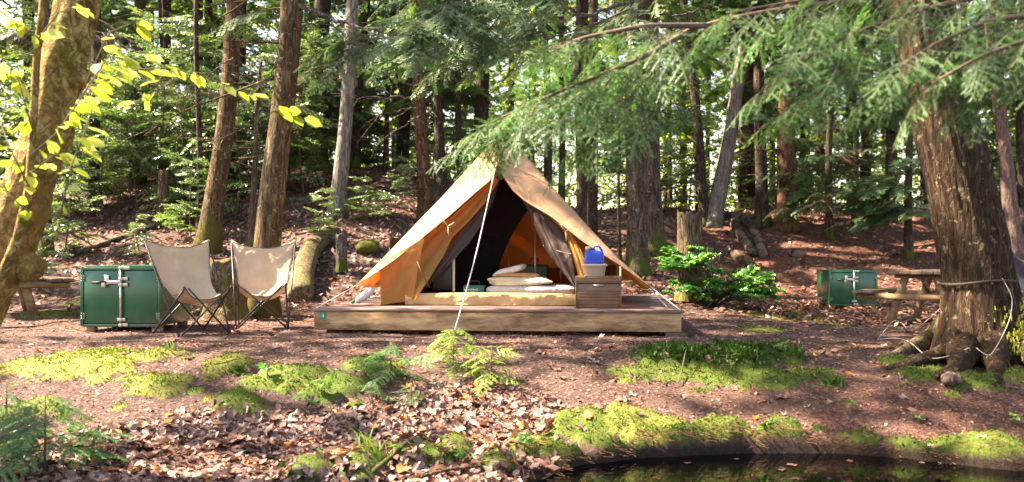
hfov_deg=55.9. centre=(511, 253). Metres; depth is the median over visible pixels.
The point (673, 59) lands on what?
conifer tree
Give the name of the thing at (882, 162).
beech sapling
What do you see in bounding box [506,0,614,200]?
conifer tree
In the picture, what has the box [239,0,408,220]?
conifer tree
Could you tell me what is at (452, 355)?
hemlock seedling
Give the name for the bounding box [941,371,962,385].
rock
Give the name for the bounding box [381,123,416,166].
beech sapling
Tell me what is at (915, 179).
distant foliage
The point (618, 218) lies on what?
conifer sapling
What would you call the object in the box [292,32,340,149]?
beech sapling
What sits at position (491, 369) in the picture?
hemlock seedling
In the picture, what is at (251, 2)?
conifer tree
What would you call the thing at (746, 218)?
fallen log
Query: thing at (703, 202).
conifer tree
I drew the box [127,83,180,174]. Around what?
beech sapling
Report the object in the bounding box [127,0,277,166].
conifer tree
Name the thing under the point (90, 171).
beech sapling
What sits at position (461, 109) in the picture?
conifer tree
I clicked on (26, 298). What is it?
picnic table
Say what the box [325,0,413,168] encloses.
conifer tree
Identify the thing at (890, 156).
conifer tree
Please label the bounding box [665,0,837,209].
conifer tree
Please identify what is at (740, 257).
fallen log
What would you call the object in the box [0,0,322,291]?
birch sapling
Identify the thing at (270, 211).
conifer tree
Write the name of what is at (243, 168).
beech sapling
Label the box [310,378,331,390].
seedling
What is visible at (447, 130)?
beech sapling
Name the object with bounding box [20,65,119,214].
beech sapling
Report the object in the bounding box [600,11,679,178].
conifer tree
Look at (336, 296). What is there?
guy rope
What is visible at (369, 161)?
beech sapling
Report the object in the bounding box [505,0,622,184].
conifer tree
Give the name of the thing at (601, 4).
conifer tree
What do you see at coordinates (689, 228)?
broken snag
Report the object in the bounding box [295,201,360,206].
fallen log
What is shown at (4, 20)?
sky
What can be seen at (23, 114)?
beech sapling
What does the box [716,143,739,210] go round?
beech sapling
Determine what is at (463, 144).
beech sapling
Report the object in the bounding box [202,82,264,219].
beech sapling
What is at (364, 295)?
white bag
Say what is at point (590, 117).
hemlock tree
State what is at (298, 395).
seedling
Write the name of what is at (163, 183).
broken snag
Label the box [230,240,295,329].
butterfly chair
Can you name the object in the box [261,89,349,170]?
beech sapling
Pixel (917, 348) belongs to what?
rope
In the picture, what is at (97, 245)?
fallen log
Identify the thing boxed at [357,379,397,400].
hemlock seedling
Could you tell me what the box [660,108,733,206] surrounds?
beech sapling
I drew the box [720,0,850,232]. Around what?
conifer tree
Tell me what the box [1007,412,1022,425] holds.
seedling
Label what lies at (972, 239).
tree
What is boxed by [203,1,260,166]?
conifer tree
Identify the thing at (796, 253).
rock
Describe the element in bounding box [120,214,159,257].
beech sapling
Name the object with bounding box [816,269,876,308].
storage locker
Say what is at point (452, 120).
beech sapling
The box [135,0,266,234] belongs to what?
conifer tree
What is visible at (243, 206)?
fallen log
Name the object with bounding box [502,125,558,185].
beech sapling
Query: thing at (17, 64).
conifer tree
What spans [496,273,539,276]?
pillow
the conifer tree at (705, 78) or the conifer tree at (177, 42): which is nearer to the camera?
the conifer tree at (705, 78)
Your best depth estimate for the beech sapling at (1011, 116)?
29.24 m
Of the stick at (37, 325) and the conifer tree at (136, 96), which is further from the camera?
the conifer tree at (136, 96)
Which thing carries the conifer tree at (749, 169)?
on the forest floor
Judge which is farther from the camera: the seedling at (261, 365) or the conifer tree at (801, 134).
the conifer tree at (801, 134)
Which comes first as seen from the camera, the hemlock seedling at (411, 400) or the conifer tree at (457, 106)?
the hemlock seedling at (411, 400)
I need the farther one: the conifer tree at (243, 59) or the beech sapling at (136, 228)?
the conifer tree at (243, 59)
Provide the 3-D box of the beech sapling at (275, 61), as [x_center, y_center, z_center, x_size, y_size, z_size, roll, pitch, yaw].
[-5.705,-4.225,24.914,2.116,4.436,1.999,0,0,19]
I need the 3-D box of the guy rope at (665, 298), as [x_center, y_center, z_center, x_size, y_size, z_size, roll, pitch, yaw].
[1.534,0.444,9.650,0.010,0.209,0.580,0,0,-21]
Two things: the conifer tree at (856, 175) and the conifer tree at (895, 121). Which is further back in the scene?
the conifer tree at (895, 121)
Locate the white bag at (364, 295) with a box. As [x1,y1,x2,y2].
[351,287,374,303]
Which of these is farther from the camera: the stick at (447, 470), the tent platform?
the tent platform
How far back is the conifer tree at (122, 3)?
26.13 m
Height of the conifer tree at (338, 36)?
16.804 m
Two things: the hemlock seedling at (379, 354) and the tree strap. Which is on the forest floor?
the hemlock seedling at (379, 354)
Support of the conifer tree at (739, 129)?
on the forest floor
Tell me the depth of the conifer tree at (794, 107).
34.50 m
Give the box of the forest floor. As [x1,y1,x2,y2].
[0,166,1023,481]
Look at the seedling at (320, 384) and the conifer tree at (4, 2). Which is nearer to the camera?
the seedling at (320, 384)
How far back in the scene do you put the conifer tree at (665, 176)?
39.52 m
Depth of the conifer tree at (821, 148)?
32.39 m
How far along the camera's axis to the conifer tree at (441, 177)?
19.90 m
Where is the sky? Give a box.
[0,0,1018,211]
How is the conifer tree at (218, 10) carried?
on the forest floor
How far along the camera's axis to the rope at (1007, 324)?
7.46 m
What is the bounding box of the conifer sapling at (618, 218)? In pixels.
[598,0,626,261]
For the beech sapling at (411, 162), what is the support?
on the forest floor
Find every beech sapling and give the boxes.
[0,0,102,153]
[0,44,24,179]
[0,89,5,150]
[0,112,19,173]
[0,132,15,152]
[0,155,11,180]
[5,0,126,171]
[11,62,126,199]
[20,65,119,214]
[34,197,74,290]
[43,162,109,252]
[53,84,152,220]
[68,63,133,164]
[72,63,172,188]
[83,39,175,209]
[112,3,214,208]
[116,124,173,176]
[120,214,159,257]
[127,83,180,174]
[137,114,231,221]
[142,33,260,190]
[153,155,209,238]
[157,84,210,167]
[169,30,267,185]
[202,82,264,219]
[211,93,297,192]
[235,18,336,183]
[245,68,331,166]
[248,81,314,179]
[253,18,340,193]
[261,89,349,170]
[264,9,330,164]
[275,8,353,164]
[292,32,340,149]
[293,44,352,149]
[299,183,340,238]
[328,78,381,171]
[329,52,382,159]
[343,173,379,219]
[350,62,430,166]
[365,153,416,220]
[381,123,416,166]
[395,2,473,173]
[409,119,456,181]
[414,51,491,180]
[445,115,473,174]
[470,85,532,159]
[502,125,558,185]
[587,93,682,204]
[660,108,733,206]
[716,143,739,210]
[736,110,823,209]
[775,133,838,207]
[798,137,851,212]
[802,104,852,211]
[817,180,842,216]
[836,98,899,212]
[869,157,912,208]
[871,161,884,201]
[872,87,928,218]
[979,106,1015,195]
[983,103,1015,159]
[987,142,1015,202]
[991,105,1016,191]
[992,118,1016,186]
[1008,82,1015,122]
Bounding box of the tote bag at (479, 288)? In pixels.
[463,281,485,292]
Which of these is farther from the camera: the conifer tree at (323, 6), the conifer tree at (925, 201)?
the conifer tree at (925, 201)
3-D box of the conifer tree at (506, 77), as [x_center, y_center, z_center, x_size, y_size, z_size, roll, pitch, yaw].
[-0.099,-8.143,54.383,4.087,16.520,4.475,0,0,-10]
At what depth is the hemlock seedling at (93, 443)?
5.89 m
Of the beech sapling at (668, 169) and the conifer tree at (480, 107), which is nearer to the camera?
the conifer tree at (480, 107)
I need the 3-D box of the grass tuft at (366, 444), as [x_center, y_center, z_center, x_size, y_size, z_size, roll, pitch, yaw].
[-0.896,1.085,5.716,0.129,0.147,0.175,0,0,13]
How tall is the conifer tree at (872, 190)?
9.125 m
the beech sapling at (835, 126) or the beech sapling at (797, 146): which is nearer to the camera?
the beech sapling at (797, 146)
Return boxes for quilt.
[487,277,552,285]
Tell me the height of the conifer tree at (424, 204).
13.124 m
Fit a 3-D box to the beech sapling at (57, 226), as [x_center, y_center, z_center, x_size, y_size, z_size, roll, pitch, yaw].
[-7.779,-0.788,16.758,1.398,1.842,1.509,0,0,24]
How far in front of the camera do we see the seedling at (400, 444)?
5.70 m
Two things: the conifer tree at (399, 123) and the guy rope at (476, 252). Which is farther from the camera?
the conifer tree at (399, 123)
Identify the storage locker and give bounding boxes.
[80,265,189,331]
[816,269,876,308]
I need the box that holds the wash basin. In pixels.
[582,264,607,276]
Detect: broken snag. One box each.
[155,168,169,225]
[162,60,263,246]
[199,257,250,320]
[335,233,347,272]
[674,210,704,301]
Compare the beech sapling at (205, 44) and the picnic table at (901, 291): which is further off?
the beech sapling at (205, 44)
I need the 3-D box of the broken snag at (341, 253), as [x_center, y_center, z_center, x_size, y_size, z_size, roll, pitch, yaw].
[-2.800,-0.019,15.836,0.224,0.651,0.220,0,0,0]
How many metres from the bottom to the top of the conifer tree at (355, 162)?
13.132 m
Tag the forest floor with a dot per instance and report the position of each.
(742, 442)
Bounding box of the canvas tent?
[357,139,650,304]
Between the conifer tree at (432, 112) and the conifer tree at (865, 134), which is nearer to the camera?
the conifer tree at (865, 134)
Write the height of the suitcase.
0.336 m
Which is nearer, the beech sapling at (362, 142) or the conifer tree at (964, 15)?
the beech sapling at (362, 142)
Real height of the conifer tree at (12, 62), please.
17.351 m
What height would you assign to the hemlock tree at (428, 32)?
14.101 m
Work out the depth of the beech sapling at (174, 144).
31.84 m
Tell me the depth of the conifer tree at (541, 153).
55.61 m
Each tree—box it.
[0,0,10,84]
[0,0,101,326]
[0,0,103,159]
[0,0,129,164]
[0,0,142,257]
[0,0,176,210]
[1,0,118,149]
[2,0,110,83]
[6,13,35,150]
[85,0,154,159]
[89,0,194,185]
[101,0,218,173]
[105,0,445,317]
[108,0,224,174]
[113,0,220,85]
[117,0,214,146]
[123,0,265,166]
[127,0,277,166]
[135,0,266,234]
[137,0,334,253]
[147,0,272,125]
[154,7,247,137]
[169,0,303,164]
[171,0,262,169]
[185,3,270,95]
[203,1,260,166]
[237,0,383,172]
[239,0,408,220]
[246,0,383,99]
[262,0,391,125]
[292,0,664,235]
[304,0,379,165]
[306,0,488,222]
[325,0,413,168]
[331,0,409,168]
[335,1,384,166]
[339,9,386,164]
[340,0,469,169]
[340,0,475,167]
[340,1,384,149]
[356,0,413,163]
[358,0,536,201]
[361,0,533,179]
[381,36,455,172]
[385,12,534,162]
[413,8,506,167]
[426,0,1023,195]
[446,2,520,131]
[449,13,521,143]
[470,10,566,147]
[489,7,573,177]
[489,51,539,104]
[491,0,730,257]
[492,0,663,177]
[494,9,574,161]
[495,0,667,223]
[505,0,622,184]
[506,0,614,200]
[535,0,621,193]
[555,19,627,205]
[598,0,714,192]
[599,9,713,163]
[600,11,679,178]
[603,0,707,280]
[622,0,710,206]
[624,0,764,210]
[626,2,718,206]
[660,0,766,227]
[660,3,730,207]
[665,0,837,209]
[669,1,817,205]
[674,19,737,197]
[690,0,810,192]
[705,0,784,228]
[705,0,840,229]
[705,18,783,170]
[716,18,782,183]
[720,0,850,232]
[726,1,814,206]
[742,0,892,211]
[758,0,887,240]
[764,0,845,203]
[764,0,891,203]
[764,0,906,223]
[766,0,827,157]
[766,0,845,205]
[766,13,880,170]
[781,0,900,204]
[800,0,901,222]
[810,6,860,148]
[824,13,931,260]
[844,8,1014,209]
[856,16,919,176]
[859,8,915,200]
[880,0,1023,386]
[957,0,1015,167]
[960,2,1016,72]
[966,0,1023,258]
[966,4,1023,242]
[968,6,1017,182]
[1000,0,1015,106]
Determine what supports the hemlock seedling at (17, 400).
on the forest floor
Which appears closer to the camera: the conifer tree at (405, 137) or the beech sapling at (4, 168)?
the conifer tree at (405, 137)
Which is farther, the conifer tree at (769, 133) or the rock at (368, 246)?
the conifer tree at (769, 133)
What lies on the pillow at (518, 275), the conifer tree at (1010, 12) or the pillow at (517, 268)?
the pillow at (517, 268)
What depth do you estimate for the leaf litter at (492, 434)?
6.63 m
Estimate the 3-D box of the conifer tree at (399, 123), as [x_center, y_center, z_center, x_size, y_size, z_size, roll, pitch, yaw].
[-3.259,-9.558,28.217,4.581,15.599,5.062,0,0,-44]
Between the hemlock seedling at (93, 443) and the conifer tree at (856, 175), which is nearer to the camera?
the hemlock seedling at (93, 443)
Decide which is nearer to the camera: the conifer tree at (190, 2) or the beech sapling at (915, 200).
the beech sapling at (915, 200)
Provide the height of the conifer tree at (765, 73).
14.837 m
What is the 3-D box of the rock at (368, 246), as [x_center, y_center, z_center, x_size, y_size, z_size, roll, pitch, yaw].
[-2.484,-0.115,16.476,0.446,0.279,0.369,0,0,0]
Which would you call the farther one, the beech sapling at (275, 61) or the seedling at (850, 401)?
the beech sapling at (275, 61)
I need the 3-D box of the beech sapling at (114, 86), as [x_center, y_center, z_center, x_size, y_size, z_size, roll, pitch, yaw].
[-9.248,-2.576,20.081,2.234,3.362,2.433,0,0,34]
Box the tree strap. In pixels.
[936,279,1016,285]
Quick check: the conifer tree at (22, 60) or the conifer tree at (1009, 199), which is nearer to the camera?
the conifer tree at (1009, 199)
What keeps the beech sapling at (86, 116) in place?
on the forest floor
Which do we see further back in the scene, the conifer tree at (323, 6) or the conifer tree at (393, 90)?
the conifer tree at (393, 90)
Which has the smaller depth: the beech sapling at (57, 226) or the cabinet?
the cabinet
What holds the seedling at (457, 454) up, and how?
on the forest floor
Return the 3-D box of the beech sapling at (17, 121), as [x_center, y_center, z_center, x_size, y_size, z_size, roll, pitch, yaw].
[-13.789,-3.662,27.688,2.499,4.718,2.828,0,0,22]
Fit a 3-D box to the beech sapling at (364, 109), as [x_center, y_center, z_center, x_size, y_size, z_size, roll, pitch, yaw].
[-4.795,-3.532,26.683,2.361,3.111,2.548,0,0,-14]
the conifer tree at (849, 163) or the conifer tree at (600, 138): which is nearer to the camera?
the conifer tree at (849, 163)
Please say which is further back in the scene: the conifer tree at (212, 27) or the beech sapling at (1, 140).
the conifer tree at (212, 27)
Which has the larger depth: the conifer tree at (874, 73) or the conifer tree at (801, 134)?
the conifer tree at (874, 73)
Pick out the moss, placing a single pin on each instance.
(745, 348)
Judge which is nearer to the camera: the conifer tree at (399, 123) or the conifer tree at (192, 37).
the conifer tree at (399, 123)
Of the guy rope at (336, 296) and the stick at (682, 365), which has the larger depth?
the guy rope at (336, 296)
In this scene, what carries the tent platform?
on the forest floor
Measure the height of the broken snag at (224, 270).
0.760 m
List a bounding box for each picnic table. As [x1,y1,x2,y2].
[17,276,74,316]
[852,269,940,324]
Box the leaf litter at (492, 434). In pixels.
[0,164,1023,481]
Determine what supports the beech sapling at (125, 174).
on the forest floor
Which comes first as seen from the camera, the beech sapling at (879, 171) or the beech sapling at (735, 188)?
the beech sapling at (879, 171)
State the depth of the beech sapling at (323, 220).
17.04 m
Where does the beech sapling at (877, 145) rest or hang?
on the forest floor
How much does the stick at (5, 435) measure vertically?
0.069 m
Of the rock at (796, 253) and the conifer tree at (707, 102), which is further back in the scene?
the conifer tree at (707, 102)
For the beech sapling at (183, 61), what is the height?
3.642 m
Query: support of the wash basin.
on the storage chest
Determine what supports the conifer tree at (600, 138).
on the forest floor
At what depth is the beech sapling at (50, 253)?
14.65 m
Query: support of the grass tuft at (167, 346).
on the forest floor
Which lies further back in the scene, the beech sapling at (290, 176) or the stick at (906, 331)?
the beech sapling at (290, 176)
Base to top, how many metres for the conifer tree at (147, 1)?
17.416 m
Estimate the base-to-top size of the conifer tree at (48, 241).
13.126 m
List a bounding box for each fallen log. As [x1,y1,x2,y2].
[63,211,195,257]
[191,197,321,221]
[192,306,203,315]
[287,225,341,301]
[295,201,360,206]
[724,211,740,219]
[728,216,757,256]
[728,248,769,283]
[740,212,767,257]
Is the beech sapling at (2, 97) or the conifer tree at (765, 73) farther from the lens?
the conifer tree at (765, 73)
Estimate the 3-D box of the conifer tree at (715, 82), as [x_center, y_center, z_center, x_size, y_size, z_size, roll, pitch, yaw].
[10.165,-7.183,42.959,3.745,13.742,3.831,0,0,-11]
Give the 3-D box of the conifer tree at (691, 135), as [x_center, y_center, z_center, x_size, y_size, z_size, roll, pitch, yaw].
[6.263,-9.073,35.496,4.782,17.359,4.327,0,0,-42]
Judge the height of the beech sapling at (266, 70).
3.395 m
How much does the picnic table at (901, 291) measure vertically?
0.832 m
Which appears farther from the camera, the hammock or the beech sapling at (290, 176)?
the beech sapling at (290, 176)
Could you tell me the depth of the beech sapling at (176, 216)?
17.71 m
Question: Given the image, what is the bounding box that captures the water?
[537,453,1023,481]
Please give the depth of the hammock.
8.62 m
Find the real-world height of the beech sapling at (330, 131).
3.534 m
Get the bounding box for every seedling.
[0,380,32,428]
[0,395,132,481]
[64,421,127,461]
[256,361,275,375]
[293,393,318,409]
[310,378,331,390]
[345,339,437,388]
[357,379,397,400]
[389,443,404,453]
[393,384,428,405]
[409,325,498,380]
[448,450,465,461]
[460,345,523,395]
[516,433,533,447]
[844,399,857,410]
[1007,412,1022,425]
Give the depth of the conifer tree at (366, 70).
55.22 m
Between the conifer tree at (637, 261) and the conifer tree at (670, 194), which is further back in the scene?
the conifer tree at (670, 194)
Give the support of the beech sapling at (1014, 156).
on the forest floor
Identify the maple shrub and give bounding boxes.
[654,245,785,306]
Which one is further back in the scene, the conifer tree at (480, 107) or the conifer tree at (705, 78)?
the conifer tree at (705, 78)
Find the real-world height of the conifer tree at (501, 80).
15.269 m
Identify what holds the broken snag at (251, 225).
on the forest floor
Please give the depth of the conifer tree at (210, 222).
16.75 m
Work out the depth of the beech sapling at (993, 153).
31.91 m
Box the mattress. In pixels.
[486,284,574,293]
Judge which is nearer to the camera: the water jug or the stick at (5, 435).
the stick at (5, 435)
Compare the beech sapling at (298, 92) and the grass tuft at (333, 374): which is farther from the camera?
the beech sapling at (298, 92)
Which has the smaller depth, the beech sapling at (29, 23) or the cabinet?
the cabinet
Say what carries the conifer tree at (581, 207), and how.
on the forest floor
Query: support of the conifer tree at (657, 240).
on the forest floor
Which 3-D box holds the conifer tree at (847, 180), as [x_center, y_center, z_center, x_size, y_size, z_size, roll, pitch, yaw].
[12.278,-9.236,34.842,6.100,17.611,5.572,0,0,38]
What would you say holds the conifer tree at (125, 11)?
on the forest floor
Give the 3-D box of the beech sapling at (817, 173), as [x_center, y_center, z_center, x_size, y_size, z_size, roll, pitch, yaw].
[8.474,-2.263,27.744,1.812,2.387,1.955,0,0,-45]
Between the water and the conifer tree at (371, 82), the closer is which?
the water
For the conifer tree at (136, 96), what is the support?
on the forest floor
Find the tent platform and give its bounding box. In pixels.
[311,295,686,337]
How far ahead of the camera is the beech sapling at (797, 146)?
26.82 m
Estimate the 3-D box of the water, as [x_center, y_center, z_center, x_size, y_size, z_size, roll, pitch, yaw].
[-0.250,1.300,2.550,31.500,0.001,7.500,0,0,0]
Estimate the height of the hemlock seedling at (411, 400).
0.168 m
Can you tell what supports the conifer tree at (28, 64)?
on the forest floor
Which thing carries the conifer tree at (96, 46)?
on the forest floor
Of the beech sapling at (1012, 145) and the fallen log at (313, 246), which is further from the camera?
the beech sapling at (1012, 145)
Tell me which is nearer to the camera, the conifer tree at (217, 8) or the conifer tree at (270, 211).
the conifer tree at (270, 211)
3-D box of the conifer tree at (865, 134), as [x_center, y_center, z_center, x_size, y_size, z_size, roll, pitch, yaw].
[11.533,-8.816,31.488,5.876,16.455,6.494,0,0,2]
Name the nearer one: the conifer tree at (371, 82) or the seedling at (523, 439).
the seedling at (523, 439)
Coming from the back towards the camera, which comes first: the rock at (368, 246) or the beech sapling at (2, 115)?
the beech sapling at (2, 115)
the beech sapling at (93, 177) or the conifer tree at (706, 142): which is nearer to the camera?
the beech sapling at (93, 177)
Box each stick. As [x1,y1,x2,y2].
[0,320,79,328]
[0,424,31,443]
[371,441,407,473]
[420,464,482,477]
[678,347,686,382]
[905,330,920,332]
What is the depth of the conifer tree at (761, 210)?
23.05 m
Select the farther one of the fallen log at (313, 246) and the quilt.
the fallen log at (313, 246)
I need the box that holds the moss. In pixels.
[0,296,1023,479]
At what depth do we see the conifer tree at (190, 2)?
32.01 m
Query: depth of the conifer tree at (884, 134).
47.97 m
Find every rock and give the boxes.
[354,239,379,253]
[788,249,805,257]
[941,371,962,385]
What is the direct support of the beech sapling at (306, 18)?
on the forest floor
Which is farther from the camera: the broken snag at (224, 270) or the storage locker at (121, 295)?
the broken snag at (224, 270)
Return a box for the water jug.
[584,245,603,273]
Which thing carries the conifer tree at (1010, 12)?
on the forest floor
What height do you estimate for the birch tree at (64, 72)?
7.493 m
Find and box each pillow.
[493,264,526,276]
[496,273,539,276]
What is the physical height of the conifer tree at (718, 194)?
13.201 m
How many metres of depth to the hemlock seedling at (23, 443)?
5.45 m
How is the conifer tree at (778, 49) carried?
on the forest floor
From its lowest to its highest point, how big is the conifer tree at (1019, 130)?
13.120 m
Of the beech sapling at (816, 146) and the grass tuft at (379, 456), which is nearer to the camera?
the grass tuft at (379, 456)
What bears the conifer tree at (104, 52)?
on the forest floor
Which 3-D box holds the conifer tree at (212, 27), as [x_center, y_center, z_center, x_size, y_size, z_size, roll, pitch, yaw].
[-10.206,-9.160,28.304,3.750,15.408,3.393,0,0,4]
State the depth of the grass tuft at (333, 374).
7.04 m
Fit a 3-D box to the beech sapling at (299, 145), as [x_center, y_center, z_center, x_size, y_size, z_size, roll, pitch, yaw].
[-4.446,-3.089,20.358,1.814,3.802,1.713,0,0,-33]
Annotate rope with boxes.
[316,285,356,307]
[451,168,495,339]
[651,287,680,309]
[878,309,938,338]
[878,338,968,358]
[977,278,1012,355]
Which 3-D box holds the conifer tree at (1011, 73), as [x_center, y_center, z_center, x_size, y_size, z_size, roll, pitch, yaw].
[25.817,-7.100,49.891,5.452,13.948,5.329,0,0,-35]
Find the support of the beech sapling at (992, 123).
on the forest floor
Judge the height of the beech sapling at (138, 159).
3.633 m
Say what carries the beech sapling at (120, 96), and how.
on the forest floor
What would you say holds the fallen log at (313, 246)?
on the forest floor
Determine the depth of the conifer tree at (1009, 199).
21.23 m
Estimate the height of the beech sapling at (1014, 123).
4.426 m
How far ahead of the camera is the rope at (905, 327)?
9.36 m
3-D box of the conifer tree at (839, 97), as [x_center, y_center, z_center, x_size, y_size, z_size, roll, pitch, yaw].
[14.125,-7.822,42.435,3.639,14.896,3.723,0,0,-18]
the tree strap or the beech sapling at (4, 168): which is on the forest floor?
the beech sapling at (4, 168)
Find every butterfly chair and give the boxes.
[143,239,233,336]
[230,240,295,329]
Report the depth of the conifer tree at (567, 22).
26.69 m
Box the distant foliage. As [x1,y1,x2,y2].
[0,0,1018,212]
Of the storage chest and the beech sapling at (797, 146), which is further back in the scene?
the beech sapling at (797, 146)
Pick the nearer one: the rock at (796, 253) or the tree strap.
the tree strap
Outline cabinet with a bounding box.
[432,259,455,290]
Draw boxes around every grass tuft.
[164,340,179,349]
[327,366,341,378]
[348,424,375,451]
[355,432,402,461]
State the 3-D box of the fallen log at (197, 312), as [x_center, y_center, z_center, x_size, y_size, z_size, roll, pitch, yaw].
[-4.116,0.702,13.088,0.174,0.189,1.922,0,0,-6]
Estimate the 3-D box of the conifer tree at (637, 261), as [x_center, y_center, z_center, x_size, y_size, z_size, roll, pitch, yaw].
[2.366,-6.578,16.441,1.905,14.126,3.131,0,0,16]
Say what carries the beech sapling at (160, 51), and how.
on the forest floor
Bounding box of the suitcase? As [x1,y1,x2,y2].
[519,258,548,278]
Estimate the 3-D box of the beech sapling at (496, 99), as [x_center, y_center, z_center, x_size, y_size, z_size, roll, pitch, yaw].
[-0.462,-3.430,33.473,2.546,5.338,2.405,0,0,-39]
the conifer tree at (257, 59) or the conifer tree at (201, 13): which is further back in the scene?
the conifer tree at (257, 59)
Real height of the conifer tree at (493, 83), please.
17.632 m
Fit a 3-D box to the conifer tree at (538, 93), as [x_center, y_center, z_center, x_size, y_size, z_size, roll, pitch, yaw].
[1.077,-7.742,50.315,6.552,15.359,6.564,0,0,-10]
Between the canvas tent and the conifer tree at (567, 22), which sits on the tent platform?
the canvas tent
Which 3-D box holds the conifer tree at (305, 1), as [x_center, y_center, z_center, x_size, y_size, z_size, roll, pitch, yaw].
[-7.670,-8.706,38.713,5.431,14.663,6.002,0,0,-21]
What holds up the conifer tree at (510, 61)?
on the forest floor
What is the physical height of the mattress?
0.122 m
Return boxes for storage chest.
[575,276,621,307]
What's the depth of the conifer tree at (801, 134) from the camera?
35.42 m
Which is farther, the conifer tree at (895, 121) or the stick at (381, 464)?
the conifer tree at (895, 121)
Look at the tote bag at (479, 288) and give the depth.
10.55 m
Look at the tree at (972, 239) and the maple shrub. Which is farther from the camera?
the maple shrub
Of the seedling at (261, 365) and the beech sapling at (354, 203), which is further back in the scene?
the beech sapling at (354, 203)
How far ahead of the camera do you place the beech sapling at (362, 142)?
25.43 m
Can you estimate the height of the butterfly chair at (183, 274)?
0.963 m
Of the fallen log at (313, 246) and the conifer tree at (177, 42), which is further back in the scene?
the conifer tree at (177, 42)
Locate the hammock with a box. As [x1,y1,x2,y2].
[1012,251,1023,291]
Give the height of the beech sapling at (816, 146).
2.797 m
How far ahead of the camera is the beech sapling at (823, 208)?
23.56 m
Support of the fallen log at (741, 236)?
on the forest floor

